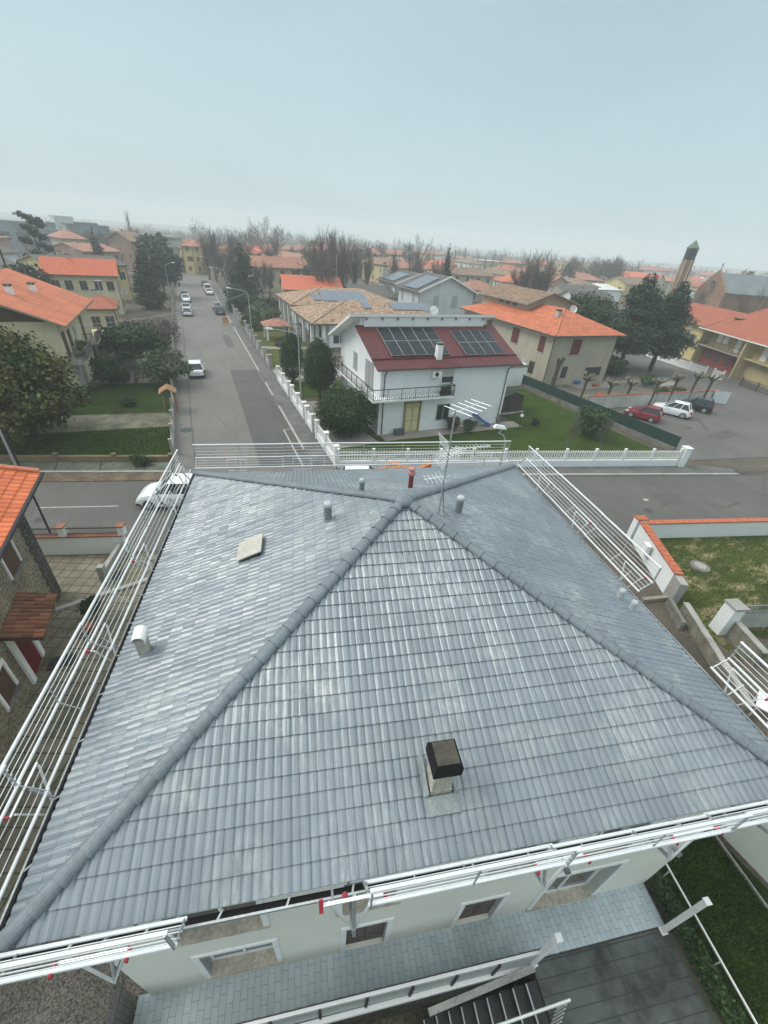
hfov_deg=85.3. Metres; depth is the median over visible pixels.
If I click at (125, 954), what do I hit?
guard rail
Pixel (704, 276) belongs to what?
house
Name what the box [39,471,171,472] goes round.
slab kerb
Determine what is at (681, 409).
parked car
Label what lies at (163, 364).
laurel bush
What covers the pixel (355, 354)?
window
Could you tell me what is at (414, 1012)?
basement yard
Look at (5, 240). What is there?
house
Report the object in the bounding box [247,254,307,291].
house
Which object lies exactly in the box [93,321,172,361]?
laurel bush
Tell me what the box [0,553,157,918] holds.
courtyard
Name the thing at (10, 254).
house
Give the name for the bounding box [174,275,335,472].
street
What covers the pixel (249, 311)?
street lamp
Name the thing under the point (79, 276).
house
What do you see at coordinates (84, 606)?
potted shrub
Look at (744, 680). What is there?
guard rail
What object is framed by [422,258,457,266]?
house
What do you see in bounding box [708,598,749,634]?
gate pillar
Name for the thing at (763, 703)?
garden table
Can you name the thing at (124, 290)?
window
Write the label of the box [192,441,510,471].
guard rail
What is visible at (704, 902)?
terrace post
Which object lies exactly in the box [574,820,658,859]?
window
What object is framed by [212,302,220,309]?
parked car
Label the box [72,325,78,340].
window
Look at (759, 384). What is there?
metal gate
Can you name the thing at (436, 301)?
window
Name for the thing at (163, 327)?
purple hedge
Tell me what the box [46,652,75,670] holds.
door mat
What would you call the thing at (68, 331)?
window
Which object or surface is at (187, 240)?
house
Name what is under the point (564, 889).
window
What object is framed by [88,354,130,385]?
laurel bush
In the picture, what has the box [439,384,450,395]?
planter
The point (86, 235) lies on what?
bare tree
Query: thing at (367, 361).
window
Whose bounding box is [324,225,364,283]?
bare tree
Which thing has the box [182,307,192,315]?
parked car
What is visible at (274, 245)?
bare tree
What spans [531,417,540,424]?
laurel bush
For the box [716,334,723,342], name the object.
window
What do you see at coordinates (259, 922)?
window
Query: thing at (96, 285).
window
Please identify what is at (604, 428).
bare tree
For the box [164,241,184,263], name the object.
house
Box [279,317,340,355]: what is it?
bungalow paving
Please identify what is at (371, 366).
window
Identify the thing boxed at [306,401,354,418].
garden path
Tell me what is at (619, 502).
cross road
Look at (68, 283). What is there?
window
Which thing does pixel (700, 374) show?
pollard tree
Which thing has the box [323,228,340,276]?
bare tree
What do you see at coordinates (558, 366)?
pollarded tree
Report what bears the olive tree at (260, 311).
on the bungalow lawn at (275, 336)
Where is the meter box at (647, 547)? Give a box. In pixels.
[640,542,652,556]
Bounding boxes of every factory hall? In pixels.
[0,219,51,254]
[44,221,109,232]
[46,229,181,245]
[73,221,100,242]
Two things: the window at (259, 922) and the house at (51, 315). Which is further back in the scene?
the house at (51, 315)
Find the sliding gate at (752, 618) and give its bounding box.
[740,605,767,627]
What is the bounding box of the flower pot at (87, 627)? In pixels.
[80,621,92,634]
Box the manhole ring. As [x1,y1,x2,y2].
[689,560,710,572]
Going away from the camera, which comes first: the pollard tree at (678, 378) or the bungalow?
the pollard tree at (678, 378)
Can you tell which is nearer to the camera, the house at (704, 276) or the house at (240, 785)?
the house at (240, 785)
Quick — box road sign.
[222,317,227,322]
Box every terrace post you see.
[529,932,563,967]
[658,896,712,935]
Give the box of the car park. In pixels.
[609,347,767,459]
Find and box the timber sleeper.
[640,595,667,602]
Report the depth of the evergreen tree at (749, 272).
145.47 m
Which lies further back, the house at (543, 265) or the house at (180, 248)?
the house at (543, 265)
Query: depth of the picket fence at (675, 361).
70.08 m
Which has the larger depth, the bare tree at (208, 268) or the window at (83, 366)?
the bare tree at (208, 268)
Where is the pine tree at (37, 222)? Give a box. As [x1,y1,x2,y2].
[12,210,54,256]
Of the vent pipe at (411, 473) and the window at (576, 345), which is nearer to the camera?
the vent pipe at (411, 473)
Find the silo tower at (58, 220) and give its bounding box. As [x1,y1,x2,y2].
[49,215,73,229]
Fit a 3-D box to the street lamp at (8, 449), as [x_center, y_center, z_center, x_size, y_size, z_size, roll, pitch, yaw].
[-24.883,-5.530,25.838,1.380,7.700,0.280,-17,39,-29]
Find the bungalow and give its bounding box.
[275,287,429,350]
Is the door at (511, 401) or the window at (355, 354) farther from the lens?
the door at (511, 401)
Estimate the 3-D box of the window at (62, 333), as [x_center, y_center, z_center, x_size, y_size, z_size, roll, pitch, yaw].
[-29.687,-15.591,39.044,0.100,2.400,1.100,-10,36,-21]
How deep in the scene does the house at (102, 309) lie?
63.53 m
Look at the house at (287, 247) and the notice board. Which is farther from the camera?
the house at (287, 247)
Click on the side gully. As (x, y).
(683, 637)
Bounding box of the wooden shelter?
[158,384,177,411]
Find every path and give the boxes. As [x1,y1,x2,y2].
[22,413,170,434]
[262,346,307,348]
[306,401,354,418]
[323,429,377,447]
[566,378,674,387]
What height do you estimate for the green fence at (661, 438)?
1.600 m
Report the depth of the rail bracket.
6.20 m
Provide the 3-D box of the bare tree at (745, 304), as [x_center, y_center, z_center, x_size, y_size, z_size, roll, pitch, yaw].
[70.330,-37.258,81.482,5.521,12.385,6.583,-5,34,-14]
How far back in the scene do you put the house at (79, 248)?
120.88 m
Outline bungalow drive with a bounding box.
[272,361,340,379]
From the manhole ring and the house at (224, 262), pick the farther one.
the house at (224, 262)
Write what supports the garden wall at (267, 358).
on the town ground at (144, 312)
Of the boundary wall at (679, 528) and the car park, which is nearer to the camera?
the boundary wall at (679, 528)
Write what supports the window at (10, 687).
in the house at (30, 591)
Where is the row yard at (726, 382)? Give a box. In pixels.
[659,355,767,408]
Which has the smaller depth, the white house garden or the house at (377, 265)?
the white house garden
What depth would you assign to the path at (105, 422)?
36.61 m
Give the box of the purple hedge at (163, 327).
[116,316,180,342]
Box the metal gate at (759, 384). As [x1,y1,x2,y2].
[739,377,767,394]
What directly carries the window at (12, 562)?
in the house at (30, 591)
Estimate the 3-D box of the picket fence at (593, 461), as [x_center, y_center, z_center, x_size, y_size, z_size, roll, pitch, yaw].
[10.986,-4.361,33.797,29.390,1.690,0.220,-1,34,-9]
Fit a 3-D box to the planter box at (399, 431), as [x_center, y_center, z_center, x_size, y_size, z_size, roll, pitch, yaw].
[1.377,-7.322,38.193,0.940,0.550,0.480,-10,36,-21]
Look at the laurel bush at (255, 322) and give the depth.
72.36 m
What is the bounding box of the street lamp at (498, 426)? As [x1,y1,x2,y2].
[493,424,506,465]
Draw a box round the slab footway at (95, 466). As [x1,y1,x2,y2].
[0,462,171,470]
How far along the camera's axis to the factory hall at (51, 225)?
172.68 m
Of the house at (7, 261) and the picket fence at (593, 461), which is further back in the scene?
the house at (7, 261)
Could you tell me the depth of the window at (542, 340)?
54.24 m
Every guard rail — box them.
[0,449,190,900]
[0,916,187,984]
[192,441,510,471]
[364,800,767,908]
[517,446,661,591]
[710,641,767,728]
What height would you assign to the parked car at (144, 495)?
1.742 m
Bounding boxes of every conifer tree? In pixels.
[89,224,104,255]
[129,244,168,309]
[225,243,262,301]
[443,243,451,275]
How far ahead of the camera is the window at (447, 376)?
37.56 m
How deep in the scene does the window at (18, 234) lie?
168.91 m
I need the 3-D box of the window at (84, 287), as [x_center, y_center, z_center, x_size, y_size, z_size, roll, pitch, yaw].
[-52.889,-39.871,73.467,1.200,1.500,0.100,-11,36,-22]
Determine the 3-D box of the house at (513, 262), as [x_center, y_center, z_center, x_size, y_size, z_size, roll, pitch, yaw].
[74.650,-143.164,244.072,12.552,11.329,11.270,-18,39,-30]
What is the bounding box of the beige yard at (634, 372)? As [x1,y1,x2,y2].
[554,364,687,396]
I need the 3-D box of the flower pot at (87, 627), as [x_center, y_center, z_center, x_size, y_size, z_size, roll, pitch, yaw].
[-12.702,5.007,17.839,0.560,0.420,0.546,-10,36,-21]
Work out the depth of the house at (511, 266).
228.64 m
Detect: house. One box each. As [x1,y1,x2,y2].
[0,235,12,248]
[0,245,21,264]
[0,258,17,269]
[0,268,101,395]
[0,463,767,994]
[0,464,61,788]
[19,250,133,299]
[38,248,126,313]
[46,222,87,244]
[49,240,121,261]
[85,279,120,328]
[105,229,138,271]
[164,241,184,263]
[177,241,189,264]
[178,233,207,273]
[183,236,196,242]
[208,254,221,276]
[218,245,262,255]
[218,250,236,273]
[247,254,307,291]
[260,249,309,264]
[277,242,310,252]
[279,273,342,305]
[327,287,523,434]
[344,257,362,277]
[344,284,398,301]
[352,247,407,257]
[361,252,396,282]
[376,265,421,293]
[382,260,427,273]
[384,254,414,262]
[395,272,477,314]
[413,249,446,260]
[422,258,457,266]
[424,261,455,273]
[433,256,480,259]
[441,262,496,285]
[451,257,483,269]
[458,283,627,384]
[463,277,490,301]
[474,259,498,269]
[483,265,519,277]
[491,273,555,291]
[495,264,511,269]
[498,263,519,269]
[499,256,525,268]
[532,259,554,270]
[549,275,568,283]
[552,282,599,293]
[553,259,590,268]
[558,282,615,305]
[562,275,600,288]
[563,270,603,283]
[587,265,642,271]
[592,278,628,301]
[603,272,659,302]
[619,271,665,288]
[639,265,675,276]
[660,274,674,295]
[671,302,743,359]
[685,287,694,299]
[686,281,704,288]
[689,275,700,280]
[689,313,767,388]
[693,271,714,280]
[735,308,767,319]
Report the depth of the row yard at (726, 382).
62.94 m
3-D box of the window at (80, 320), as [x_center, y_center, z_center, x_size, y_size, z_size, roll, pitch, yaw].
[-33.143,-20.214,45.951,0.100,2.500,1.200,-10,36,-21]
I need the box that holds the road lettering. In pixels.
[212,446,246,453]
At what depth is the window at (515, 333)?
58.49 m
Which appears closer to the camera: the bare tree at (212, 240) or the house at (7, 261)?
the house at (7, 261)
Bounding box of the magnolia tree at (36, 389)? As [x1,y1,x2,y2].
[0,315,94,447]
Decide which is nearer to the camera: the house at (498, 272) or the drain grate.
the drain grate
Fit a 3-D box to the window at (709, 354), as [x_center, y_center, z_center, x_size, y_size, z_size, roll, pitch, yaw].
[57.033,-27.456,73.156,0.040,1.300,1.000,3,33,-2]
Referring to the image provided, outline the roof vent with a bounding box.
[130,625,150,656]
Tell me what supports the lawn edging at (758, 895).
on the back lawn at (762, 888)
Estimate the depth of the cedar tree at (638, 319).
60.28 m
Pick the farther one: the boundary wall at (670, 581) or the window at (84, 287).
the window at (84, 287)
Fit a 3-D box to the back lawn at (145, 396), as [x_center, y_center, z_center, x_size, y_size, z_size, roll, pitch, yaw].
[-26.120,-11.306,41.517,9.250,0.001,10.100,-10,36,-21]
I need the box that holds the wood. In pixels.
[46,217,767,276]
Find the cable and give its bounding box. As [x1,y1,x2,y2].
[75,294,243,325]
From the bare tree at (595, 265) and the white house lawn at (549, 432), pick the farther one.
the bare tree at (595, 265)
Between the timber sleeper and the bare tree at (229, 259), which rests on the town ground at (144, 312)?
the bare tree at (229, 259)
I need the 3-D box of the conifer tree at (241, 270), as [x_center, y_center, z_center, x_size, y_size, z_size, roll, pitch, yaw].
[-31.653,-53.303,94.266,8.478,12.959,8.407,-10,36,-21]
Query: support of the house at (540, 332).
on the beige yard at (634, 372)
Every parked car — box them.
[136,473,191,509]
[179,290,187,296]
[180,303,190,307]
[181,294,190,301]
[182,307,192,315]
[188,360,205,377]
[203,283,210,291]
[204,288,213,294]
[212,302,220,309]
[214,306,224,314]
[341,465,375,468]
[624,404,663,422]
[653,400,694,418]
[680,397,714,412]
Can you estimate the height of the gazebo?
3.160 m
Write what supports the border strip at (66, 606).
on the courtyard
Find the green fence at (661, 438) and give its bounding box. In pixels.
[520,375,681,450]
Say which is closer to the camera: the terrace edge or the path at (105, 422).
the terrace edge
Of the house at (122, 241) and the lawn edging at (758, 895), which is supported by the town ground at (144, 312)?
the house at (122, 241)
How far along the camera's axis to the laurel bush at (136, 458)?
29.88 m
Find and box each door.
[4,640,44,684]
[402,401,421,431]
[506,397,515,411]
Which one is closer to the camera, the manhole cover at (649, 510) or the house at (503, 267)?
the manhole cover at (649, 510)
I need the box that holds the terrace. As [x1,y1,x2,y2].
[133,883,664,1023]
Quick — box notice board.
[711,391,731,403]
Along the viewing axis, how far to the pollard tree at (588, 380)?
47.91 m
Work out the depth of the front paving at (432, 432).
39.61 m
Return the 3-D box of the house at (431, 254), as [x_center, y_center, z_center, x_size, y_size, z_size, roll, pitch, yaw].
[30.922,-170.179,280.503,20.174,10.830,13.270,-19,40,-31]
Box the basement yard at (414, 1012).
[296,973,550,1023]
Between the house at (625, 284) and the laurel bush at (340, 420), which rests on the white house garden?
the laurel bush at (340, 420)
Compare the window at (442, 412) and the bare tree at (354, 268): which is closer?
the window at (442, 412)
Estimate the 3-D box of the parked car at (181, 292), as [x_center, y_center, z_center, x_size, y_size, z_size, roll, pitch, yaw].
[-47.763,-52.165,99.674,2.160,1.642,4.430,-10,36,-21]
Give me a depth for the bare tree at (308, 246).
132.09 m
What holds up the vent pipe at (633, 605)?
attached to the house at (240, 785)
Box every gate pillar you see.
[676,446,693,466]
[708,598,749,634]
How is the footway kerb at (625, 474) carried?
on the town ground at (144, 312)
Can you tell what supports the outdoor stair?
on the basement yard at (414, 1012)
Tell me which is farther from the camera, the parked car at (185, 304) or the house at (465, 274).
the house at (465, 274)
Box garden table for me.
[747,690,767,724]
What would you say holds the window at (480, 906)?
in the house at (240, 785)
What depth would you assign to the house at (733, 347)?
67.08 m
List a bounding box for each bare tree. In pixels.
[9,221,35,253]
[75,229,102,242]
[96,229,105,244]
[101,227,113,246]
[124,354,149,383]
[193,228,224,284]
[200,247,220,279]
[204,240,236,289]
[222,229,242,274]
[236,226,255,254]
[247,216,284,256]
[253,259,269,299]
[263,263,276,294]
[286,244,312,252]
[296,237,340,283]
[298,235,318,265]
[315,225,329,274]
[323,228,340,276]
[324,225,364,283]
[332,232,354,287]
[345,239,362,283]
[359,242,374,284]
[374,245,383,255]
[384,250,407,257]
[388,249,398,273]
[401,233,431,272]
[414,244,427,272]
[428,252,457,274]
[493,413,501,432]
[510,250,539,287]
[530,249,556,289]
[532,251,558,290]
[563,254,585,271]
[565,412,581,446]
[585,255,599,270]
[588,256,628,277]
[596,258,617,275]
[596,419,610,447]
[607,256,627,277]
[691,287,714,304]
[733,287,767,313]
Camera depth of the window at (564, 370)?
55.53 m
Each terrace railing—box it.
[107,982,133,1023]
[236,948,540,1023]
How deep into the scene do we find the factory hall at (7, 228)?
168.98 m
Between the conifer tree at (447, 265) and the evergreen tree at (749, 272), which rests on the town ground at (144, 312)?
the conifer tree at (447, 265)
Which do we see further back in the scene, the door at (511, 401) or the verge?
the door at (511, 401)
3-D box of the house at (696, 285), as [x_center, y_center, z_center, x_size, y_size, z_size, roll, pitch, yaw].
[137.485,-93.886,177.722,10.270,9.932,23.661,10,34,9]
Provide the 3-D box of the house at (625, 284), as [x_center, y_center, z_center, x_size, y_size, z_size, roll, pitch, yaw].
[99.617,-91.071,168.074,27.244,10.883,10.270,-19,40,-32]
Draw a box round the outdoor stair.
[422,965,570,1023]
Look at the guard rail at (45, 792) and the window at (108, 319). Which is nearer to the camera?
the guard rail at (45, 792)
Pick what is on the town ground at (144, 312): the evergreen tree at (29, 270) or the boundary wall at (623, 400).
the evergreen tree at (29, 270)
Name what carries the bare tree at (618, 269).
on the ground at (114, 226)
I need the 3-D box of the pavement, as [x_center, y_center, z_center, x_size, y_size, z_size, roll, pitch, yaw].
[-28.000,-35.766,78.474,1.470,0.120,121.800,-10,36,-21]
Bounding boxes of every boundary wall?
[32,522,128,583]
[585,390,719,407]
[626,515,767,538]
[632,521,688,604]
[713,799,767,882]
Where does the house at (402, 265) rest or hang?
on the town ground at (144, 312)
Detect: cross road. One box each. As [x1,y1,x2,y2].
[25,475,767,551]
[127,271,228,275]
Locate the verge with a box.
[41,473,170,481]
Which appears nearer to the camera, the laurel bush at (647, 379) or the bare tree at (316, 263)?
the laurel bush at (647, 379)
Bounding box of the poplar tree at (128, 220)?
[125,212,132,231]
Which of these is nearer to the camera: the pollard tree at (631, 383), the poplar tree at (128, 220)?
the pollard tree at (631, 383)
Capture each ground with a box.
[0,212,766,1023]
[22,262,767,1023]
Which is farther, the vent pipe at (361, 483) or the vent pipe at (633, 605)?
the vent pipe at (361, 483)
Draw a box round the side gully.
[616,575,767,900]
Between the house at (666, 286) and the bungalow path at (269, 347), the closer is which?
the bungalow path at (269, 347)
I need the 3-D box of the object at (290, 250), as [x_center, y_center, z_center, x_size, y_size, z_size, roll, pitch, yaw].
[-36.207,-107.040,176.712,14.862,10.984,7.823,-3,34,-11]
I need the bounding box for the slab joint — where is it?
[10,461,144,470]
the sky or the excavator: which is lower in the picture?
the excavator
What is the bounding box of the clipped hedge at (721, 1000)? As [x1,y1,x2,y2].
[646,871,748,1023]
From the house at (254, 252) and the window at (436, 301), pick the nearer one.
the window at (436, 301)
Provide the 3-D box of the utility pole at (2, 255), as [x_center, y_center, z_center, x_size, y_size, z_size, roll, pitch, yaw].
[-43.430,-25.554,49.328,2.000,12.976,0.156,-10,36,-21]
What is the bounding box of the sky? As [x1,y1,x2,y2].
[0,0,767,270]
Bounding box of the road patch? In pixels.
[230,370,310,465]
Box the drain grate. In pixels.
[111,571,127,578]
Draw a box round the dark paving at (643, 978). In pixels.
[535,929,713,1023]
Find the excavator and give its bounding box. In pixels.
[377,462,430,468]
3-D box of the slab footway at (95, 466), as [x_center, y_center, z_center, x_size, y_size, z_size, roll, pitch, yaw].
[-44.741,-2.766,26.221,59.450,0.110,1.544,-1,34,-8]
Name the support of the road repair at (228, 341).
on the street
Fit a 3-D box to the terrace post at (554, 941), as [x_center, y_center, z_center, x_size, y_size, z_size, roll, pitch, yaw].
[3.762,10.359,9.821,0.180,2.450,0.180,-2,34,-10]
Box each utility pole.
[0,234,6,267]
[0,426,50,532]
[333,254,336,287]
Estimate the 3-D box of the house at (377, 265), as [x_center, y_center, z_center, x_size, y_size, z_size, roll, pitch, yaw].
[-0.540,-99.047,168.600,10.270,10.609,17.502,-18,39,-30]
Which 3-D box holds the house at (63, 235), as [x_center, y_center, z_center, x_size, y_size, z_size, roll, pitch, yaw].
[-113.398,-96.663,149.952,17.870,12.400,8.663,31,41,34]
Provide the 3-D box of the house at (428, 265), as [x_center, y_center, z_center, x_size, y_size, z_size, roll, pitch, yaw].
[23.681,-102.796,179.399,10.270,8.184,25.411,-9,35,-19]
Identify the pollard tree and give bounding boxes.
[580,370,596,396]
[606,377,621,394]
[625,376,640,393]
[648,377,669,404]
[667,372,687,401]
[688,371,706,398]
[703,373,723,396]
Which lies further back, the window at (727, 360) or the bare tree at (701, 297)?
the bare tree at (701, 297)
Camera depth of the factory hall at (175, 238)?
176.64 m
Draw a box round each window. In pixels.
[0,231,11,239]
[0,539,24,582]
[0,658,21,712]
[16,232,28,239]
[50,279,60,287]
[61,331,72,358]
[64,280,73,289]
[66,328,73,347]
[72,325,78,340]
[76,366,84,384]
[78,316,87,340]
[79,281,88,290]
[81,365,89,383]
[91,316,101,326]
[93,281,103,290]
[104,316,115,326]
[106,282,114,290]
[119,272,125,279]
[121,288,128,295]
[153,899,270,946]
[191,938,282,979]
[333,335,340,342]
[336,870,407,916]
[340,917,393,953]
[353,351,357,370]
[365,358,369,386]
[369,361,373,391]
[411,292,414,302]
[433,296,438,304]
[435,403,449,420]
[440,368,455,383]
[449,893,510,928]
[451,296,457,306]
[477,839,565,884]
[510,327,519,343]
[525,860,628,912]
[527,360,534,373]
[536,336,546,353]
[560,366,567,377]
[569,339,582,355]
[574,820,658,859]
[584,367,601,375]
[705,351,712,359]
[709,280,715,289]
[714,354,720,362]
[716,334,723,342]
[722,336,729,344]
[723,357,730,366]
[733,339,743,352]
[759,347,767,362]
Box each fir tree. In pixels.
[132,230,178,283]
[135,236,182,296]
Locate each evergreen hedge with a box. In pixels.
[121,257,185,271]
[225,293,278,312]
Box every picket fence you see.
[276,366,290,397]
[289,384,306,419]
[304,405,315,433]
[314,419,339,467]
[337,448,683,468]
[646,350,708,374]
[711,368,725,379]
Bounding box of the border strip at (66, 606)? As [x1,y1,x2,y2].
[55,577,147,611]
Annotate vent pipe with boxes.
[323,501,331,522]
[359,478,364,490]
[407,467,415,487]
[455,495,464,514]
[616,588,626,599]
[628,599,638,611]
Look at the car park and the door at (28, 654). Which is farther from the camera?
the car park
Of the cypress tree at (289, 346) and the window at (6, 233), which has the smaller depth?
the cypress tree at (289, 346)
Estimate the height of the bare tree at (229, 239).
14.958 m
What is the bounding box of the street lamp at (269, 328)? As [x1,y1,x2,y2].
[265,327,301,399]
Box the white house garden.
[272,367,380,437]
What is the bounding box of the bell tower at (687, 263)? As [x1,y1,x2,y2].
[669,240,699,293]
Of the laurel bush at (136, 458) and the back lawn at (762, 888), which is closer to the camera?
the back lawn at (762, 888)
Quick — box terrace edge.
[300,964,537,1023]
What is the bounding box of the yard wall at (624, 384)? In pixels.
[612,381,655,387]
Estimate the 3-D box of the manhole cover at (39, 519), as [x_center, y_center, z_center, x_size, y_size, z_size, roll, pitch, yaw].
[-20.104,0.442,24.311,0.600,0.001,0.600,-10,36,-21]
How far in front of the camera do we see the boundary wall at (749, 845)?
12.34 m
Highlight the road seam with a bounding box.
[181,308,196,469]
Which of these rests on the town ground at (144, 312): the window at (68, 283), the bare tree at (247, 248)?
the bare tree at (247, 248)
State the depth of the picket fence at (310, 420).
37.70 m
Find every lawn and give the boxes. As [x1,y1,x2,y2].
[0,426,170,454]
[65,382,170,414]
[241,314,317,366]
[290,380,340,397]
[340,389,670,459]
[658,830,767,1023]
[660,536,767,666]
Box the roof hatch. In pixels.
[236,533,262,561]
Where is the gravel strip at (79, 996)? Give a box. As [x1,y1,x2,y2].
[0,936,147,1023]
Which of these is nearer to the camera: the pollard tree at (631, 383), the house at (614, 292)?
the pollard tree at (631, 383)
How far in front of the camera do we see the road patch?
39.00 m
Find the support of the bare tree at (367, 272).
on the town ground at (144, 312)
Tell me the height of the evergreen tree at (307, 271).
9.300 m
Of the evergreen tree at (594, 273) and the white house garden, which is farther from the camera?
the evergreen tree at (594, 273)
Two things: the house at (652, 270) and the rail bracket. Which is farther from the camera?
the house at (652, 270)
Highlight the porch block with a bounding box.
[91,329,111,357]
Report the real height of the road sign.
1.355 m
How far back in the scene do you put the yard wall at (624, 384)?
57.39 m
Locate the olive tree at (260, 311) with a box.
[244,300,281,321]
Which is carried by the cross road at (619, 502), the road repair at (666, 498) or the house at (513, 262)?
the road repair at (666, 498)
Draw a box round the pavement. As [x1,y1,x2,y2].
[210,285,332,463]
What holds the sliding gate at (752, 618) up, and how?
on the neighbour lawn at (755, 631)
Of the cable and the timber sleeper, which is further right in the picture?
the timber sleeper
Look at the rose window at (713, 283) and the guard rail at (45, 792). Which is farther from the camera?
the rose window at (713, 283)
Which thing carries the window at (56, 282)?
in the house at (79, 276)
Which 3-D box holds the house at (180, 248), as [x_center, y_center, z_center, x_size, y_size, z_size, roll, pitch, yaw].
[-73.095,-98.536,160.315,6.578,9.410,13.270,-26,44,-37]
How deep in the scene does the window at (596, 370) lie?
57.33 m
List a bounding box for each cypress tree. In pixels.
[278,328,304,382]
[300,335,338,397]
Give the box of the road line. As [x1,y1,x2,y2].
[36,505,118,507]
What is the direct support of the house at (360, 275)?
on the town ground at (144, 312)
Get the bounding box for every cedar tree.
[601,272,670,359]
[642,281,702,371]
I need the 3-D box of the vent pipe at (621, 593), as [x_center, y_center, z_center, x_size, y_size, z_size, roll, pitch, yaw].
[6.734,2.367,11.867,0.212,0.480,0.207,-2,34,-10]
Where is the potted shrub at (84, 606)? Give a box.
[75,594,102,617]
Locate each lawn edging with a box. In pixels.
[662,864,757,1023]
[709,829,767,910]
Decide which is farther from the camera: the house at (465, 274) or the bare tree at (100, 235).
the bare tree at (100, 235)
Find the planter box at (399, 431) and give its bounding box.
[393,428,404,435]
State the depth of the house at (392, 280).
102.69 m
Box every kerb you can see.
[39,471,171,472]
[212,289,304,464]
[523,473,739,475]
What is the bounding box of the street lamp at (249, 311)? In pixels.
[226,287,253,344]
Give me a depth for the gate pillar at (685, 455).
35.74 m
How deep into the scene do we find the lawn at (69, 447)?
32.82 m
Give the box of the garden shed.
[501,387,526,414]
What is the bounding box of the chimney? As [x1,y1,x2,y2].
[417,738,463,817]
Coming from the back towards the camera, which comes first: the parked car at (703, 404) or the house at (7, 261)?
the house at (7, 261)
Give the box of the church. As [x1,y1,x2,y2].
[693,263,767,313]
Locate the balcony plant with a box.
[74,339,86,354]
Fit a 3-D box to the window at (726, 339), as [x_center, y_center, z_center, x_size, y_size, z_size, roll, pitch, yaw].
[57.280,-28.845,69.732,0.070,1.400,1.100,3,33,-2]
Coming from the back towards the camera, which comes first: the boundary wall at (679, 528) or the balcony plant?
the balcony plant
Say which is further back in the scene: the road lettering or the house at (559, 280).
the house at (559, 280)
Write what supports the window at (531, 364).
in the house at (540, 332)
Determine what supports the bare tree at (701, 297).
on the town ground at (144, 312)
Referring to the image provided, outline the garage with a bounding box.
[507,362,528,385]
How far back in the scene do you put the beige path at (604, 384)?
58.03 m
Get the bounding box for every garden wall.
[0,452,173,462]
[168,282,174,454]
[214,280,236,315]
[235,309,272,369]
[664,597,686,630]
[680,602,756,714]
[726,620,767,666]
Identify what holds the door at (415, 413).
in the house at (402, 369)
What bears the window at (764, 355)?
in the house at (733, 347)
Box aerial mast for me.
[423,399,490,516]
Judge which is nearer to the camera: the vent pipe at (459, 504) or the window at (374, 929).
the window at (374, 929)
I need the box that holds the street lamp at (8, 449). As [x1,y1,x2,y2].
[0,430,16,465]
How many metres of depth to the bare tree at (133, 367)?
44.49 m
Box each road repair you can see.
[24,505,36,514]
[222,335,234,347]
[544,496,588,505]
[648,493,688,504]
[709,430,738,439]
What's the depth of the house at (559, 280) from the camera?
146.29 m
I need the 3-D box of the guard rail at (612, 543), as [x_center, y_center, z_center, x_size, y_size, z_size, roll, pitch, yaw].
[6.822,0.212,16.002,0.992,2.153,8.400,-2,34,-10]
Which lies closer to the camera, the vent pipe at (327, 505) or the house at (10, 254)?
the vent pipe at (327, 505)
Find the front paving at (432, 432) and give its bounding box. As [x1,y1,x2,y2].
[380,421,518,440]
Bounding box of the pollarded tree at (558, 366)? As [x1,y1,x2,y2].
[550,357,565,386]
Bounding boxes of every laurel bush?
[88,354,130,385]
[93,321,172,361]
[118,396,137,405]
[127,454,152,466]
[133,346,193,385]
[222,283,246,300]
[239,314,259,328]
[309,383,378,439]
[446,415,459,430]
[462,419,478,431]
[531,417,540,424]
[576,404,617,436]
[607,355,628,374]
[636,375,659,385]
[656,386,686,392]
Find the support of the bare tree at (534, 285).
on the town ground at (144, 312)
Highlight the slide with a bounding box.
[470,412,490,425]
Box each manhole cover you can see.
[33,517,42,521]
[180,428,193,431]
[644,508,653,512]
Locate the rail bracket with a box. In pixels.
[319,880,387,937]
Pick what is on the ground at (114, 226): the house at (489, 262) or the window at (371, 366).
the house at (489, 262)
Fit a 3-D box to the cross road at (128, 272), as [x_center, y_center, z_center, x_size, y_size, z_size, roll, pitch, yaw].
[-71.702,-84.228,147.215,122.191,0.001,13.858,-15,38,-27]
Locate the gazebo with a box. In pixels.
[260,318,291,340]
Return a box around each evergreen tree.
[1,259,53,284]
[292,262,337,275]
[357,246,378,273]
[559,262,575,277]
[569,291,621,327]
[578,265,608,283]
[736,269,755,275]
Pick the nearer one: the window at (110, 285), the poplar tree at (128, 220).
the window at (110, 285)
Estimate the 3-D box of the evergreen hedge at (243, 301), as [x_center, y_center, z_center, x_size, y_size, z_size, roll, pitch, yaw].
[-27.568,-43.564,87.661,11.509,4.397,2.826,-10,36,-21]
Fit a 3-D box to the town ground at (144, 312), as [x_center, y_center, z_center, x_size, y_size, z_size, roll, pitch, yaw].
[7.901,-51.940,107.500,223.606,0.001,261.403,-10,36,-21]
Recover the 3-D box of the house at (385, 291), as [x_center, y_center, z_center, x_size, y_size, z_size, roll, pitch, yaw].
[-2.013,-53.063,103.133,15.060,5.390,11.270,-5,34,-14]

